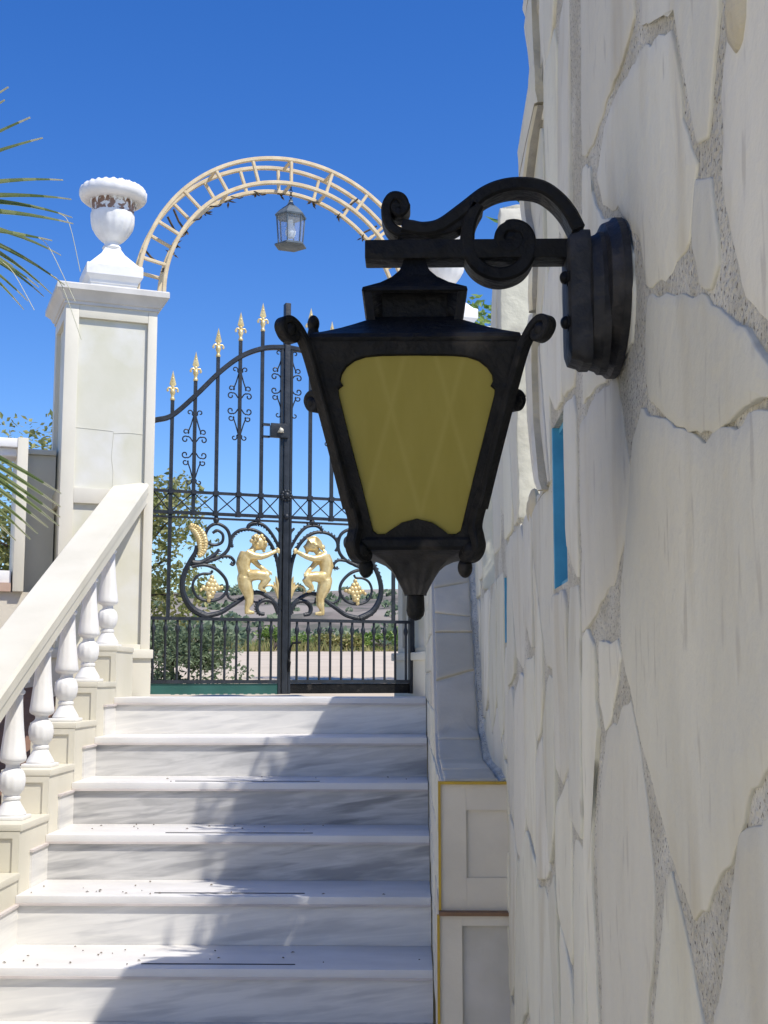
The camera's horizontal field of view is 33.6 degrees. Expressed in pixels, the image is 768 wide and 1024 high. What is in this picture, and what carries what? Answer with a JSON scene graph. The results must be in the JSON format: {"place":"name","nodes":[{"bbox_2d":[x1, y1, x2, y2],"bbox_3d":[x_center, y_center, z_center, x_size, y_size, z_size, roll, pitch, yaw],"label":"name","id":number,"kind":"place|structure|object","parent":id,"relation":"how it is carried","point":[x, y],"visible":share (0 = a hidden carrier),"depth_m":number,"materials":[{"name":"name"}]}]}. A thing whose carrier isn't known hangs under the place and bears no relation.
{"place":"outdoors","nodes":[
{"label":"outdoors","id":0,"kind":"place"},
{"bbox_2d":[0,687,55,805],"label":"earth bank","id":1,"kind":"structure","parent":0,"point":[29,717],"depth_m":5.78,"materials":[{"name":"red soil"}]},
{"bbox_2d":[45,280,169,696],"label":"gate pillar","id":2,"kind":"structure","parent":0,"point":[103,420],"depth_m":6.28,"materials":[{"name":"stone"}]},
{"bbox_2d":[79,177,146,288],"bbox_3d":[-1.413,-1.393,6.611,0.348,0.619,0.349,2,-8,-12],"label":"garden urn","id":3,"kind":"object","parent":2,"relation":"on","point":[114,203],"visible":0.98,"depth_m":6.52,"materials":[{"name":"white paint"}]},
{"bbox_2d":[150,303,292,694],"bbox_3d":[-0.845,-0.107,6.616,0.769,2.091,0.088,3,-8,-20],"label":"gate leaf","id":4,"kind":"object","parent":2,"relation":"attached to","point":[247,576],"visible":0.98,"depth_m":6.61,"materials":[{"name":"metal"}]},
{"bbox_2d":[136,156,400,291],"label":"iron arch","id":5,"kind":"structure","parent":2,"relation":"on","point":[191,186],"depth_m":6.92,"materials":[{"name":"paint"}]},
{"bbox_2d":[146,191,376,271],"bbox_3d":[-0.645,-1.513,6.997,1.372,0.559,0.090,3,-8,-20],"label":"dry vine","id":6,"kind":"object","parent":5,"relation":"attached to","point":[209,212],"visible":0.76,"depth_m":6.92,"materials":[{"name":"brown plant"}]},
{"bbox_2d":[275,187,305,251],"bbox_3d":[-0.511,-1.615,6.979,0.167,0.352,0.178,0,-7,1],"label":"hanging lantern","id":7,"kind":"object","parent":5,"relation":"hanging from","point":[290,213],"visible":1,"depth_m":6.95,"materials":[{"name":"grey metal"}]},
{"bbox_2d":[0,0,528,592],"label":"sky","id":8,"kind":"structure","parent":0,"point":[423,100],"materials":[{"name":"blue"}]},
{"bbox_2d":[150,650,397,695],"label":"road","id":9,"kind":"structure","parent":0,"point":[324,665],"depth_m":12.70,"materials":[{"name":"grey asphalt"}]},
{"bbox_2d":[0,409,221,662],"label":"olive tree","id":10,"kind":"object","parent":9,"relation":"on","point":[157,581],"visible":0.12,"depth_m":10.19,"materials":[{"name":"green plant"}]},
{"bbox_2d":[132,733,199,733],"bbox_3d":[-0.480,1.037,6.403,1.366,0.200,1.058,0,-7,1],"label":"landing","id":11,"kind":"object","parent":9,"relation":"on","point":[165,733],"depth_m":5.88,"materials":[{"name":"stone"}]},
{"bbox_2d":[150,615,254,683],"bbox_3d":[-1.564,1.056,9.240,1.076,0.632,1.083,5,-9,-34],"label":"dark bush","id":12,"kind":"object","parent":9,"relation":"on","point":[182,650],"visible":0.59,"depth_m":9.05,"materials":[{"name":"green plant"}]},
{"bbox_2d":[151,589,397,642],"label":"hills","id":13,"kind":"structure","parent":0,"point":[329,612],"depth_m":83.53,"materials":[{"name":"green plant"}]},
{"bbox_2d":[182,625,246,649],"bbox_3d":[-2.920,2.176,21.293,1.316,0.592,0.772,-2,-8,15],"label":"roadside bush","id":14,"kind":"object","parent":13,"relation":"on","point":[242,641],"visible":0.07,"depth_m":21.29,"materials":[{"name":"green plant"}]},
{"bbox_2d":[151,582,397,647],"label":"hill scrub","id":15,"kind":"object","parent":13,"relation":"on","point":[234,590],"visible":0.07,"depth_m":83.23,"materials":[{"name":"green plant"}]},
{"bbox_2d":[244,623,317,650],"bbox_3d":[-1.820,2.169,21.638,1.418,0.566,0.659,0,-7,1],"label":"roadside bush","id":16,"kind":"object","parent":13,"relation":"on","point":[265,633],"visible":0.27,"depth_m":21.62,"materials":[{"name":"green plant"}]},
{"bbox_2d":[191,637,397,651],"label":"dry grass","id":17,"kind":"structure","parent":13,"relation":"on","point":[265,647],"depth_m":20.88,"materials":[{"name":"beige plant"}]},
{"bbox_2d":[268,626,338,648],"bbox_3d":[-1.274,2.313,22.312,1.656,0.604,0.911,-1,-8,11],"label":"roadside bush","id":18,"kind":"object","parent":13,"relation":"on","point":[315,631],"visible":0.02,"depth_m":22.11,"materials":[{"name":"green plant"}]},
{"bbox_2d":[293,631,365,650],"bbox_3d":[-0.930,2.218,21.498,1.274,0.429,0.710,0,-7,1],"label":"roadside bush","id":19,"kind":"object","parent":13,"relation":"on","point":[346,641],"visible":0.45,"depth_m":21.31,"materials":[{"name":"green plant"}]},
{"bbox_2d":[344,630,397,649],"bbox_3d":[-0.022,2.249,21.732,1.433,0.501,0.848,0,-7,1],"label":"roadside bush","id":20,"kind":"object","parent":13,"relation":"on","point":[368,638],"visible":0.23,"depth_m":21.73,"materials":[{"name":"green plant"}]},
{"bbox_2d":[391,326,490,695],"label":"gate pillar","id":21,"kind":"structure","parent":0,"point":[418,658],"depth_m":6.94,"materials":[{"name":"beige stone"}]},
{"bbox_2d":[287,309,414,693],"bbox_3d":[-0.174,-0.070,6.876,0.732,2.083,0.086,3,-8,-23],"label":"gate leaf","id":22,"kind":"object","parent":21,"relation":"attached to","point":[322,577],"visible":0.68,"depth_m":6.78,"materials":[{"name":"metal"}]},
{"bbox_2d":[429,236,477,322],"bbox_3d":[0.346,-1.287,7.269,0.348,0.619,0.349,2,-8,-12],"label":"garden urn","id":23,"kind":"object","parent":21,"relation":"on","point":[453,275],"visible":0.07,"depth_m":7.19,"materials":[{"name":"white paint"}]},
{"bbox_2d":[466,294,491,325],"bbox_3d":[0.878,-0.257,9.475,2.099,3.015,1.840,-7,-10,42],"label":"leafy tree","id":24,"kind":"object","parent":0,"point":[482,313],"depth_m":9.21,"materials":[{"name":"green plant"}]},
{"bbox_2d":[474,0,767,1023],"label":"flagstone wall","id":25,"kind":"structure","parent":0,"point":[620,570],"depth_m":1.20,"materials":[{"name":"white stone"}]},
{"bbox_2d":[274,177,632,620],"bbox_3d":[0.073,-0.116,1.301,0.344,0.454,0.275,0,-7,1],"label":"wall lantern","id":26,"kind":"object","parent":25,"relation":"attached to","point":[414,397],"depth_m":1.22,"materials":[{"name":"black metal"}]},
{"label":"courtyard","id":27,"kind":"structure","parent":0,"visible":0},
{"bbox_2d":[0,592,34,687],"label":"terrace wall","id":28,"kind":"structure","parent":27,"relation":"on","point":[10,602],"depth_m":6.12,"materials":[{"name":"white stone"}]},
{"bbox_2d":[0,437,56,591],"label":"terrace balustrade","id":29,"kind":"object","parent":28,"relation":"on","point":[30,561],"visible":0.88,"depth_m":6.38,"materials":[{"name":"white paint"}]},
{"bbox_2d":[0,86,81,540],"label":"fan palm","id":30,"kind":"object","parent":27,"relation":"on","point":[5,481],"visible":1,"depth_m":3.17,"materials":[{"name":"green plant"}]},
{"bbox_2d":[0,696,432,1023],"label":"marble staircase","id":31,"kind":"structure","parent":27,"relation":"on","point":[349,773],"depth_m":4.50,"materials":[{"name":"white stone"}]},
{"bbox_2d":[0,482,148,954],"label":"stair balustrade","id":32,"kind":"object","parent":31,"relation":"on","point":[37,803],"visible":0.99,"depth_m":4.85,"materials":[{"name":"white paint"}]},
{"bbox_2d":[4,776,419,964],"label":"leaf litter","id":33,"kind":"object","parent":31,"relation":"on","point":[160,892],"visible":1,"depth_m":4.22,"materials":[{"name":"brown plant"}]},
{"bbox_2d":[425,561,508,1023],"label":"sloping buttress","id":34,"kind":"structure","parent":27,"relation":"on","point":[457,748],"depth_m":3.90,"materials":[{"name":"grey stone"}]},
{"bbox_2d":[435,775,510,1023],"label":"stone pedestal","id":35,"kind":"object","parent":27,"relation":"on","point":[472,974],"visible":0.73,"depth_m":2.87,"materials":[{"name":"stone"}]},
{"bbox_2d":[486,201,518,222],"bbox_3d":[0.782,-0.233,4.268,0.878,2.568,1.455,0,-7,1],"label":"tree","id":36,"kind":"object","parent":27,"relation":"on","point":[494,220],"depth_m":4.31,"materials":[{"name":"green plant"}]}
]}

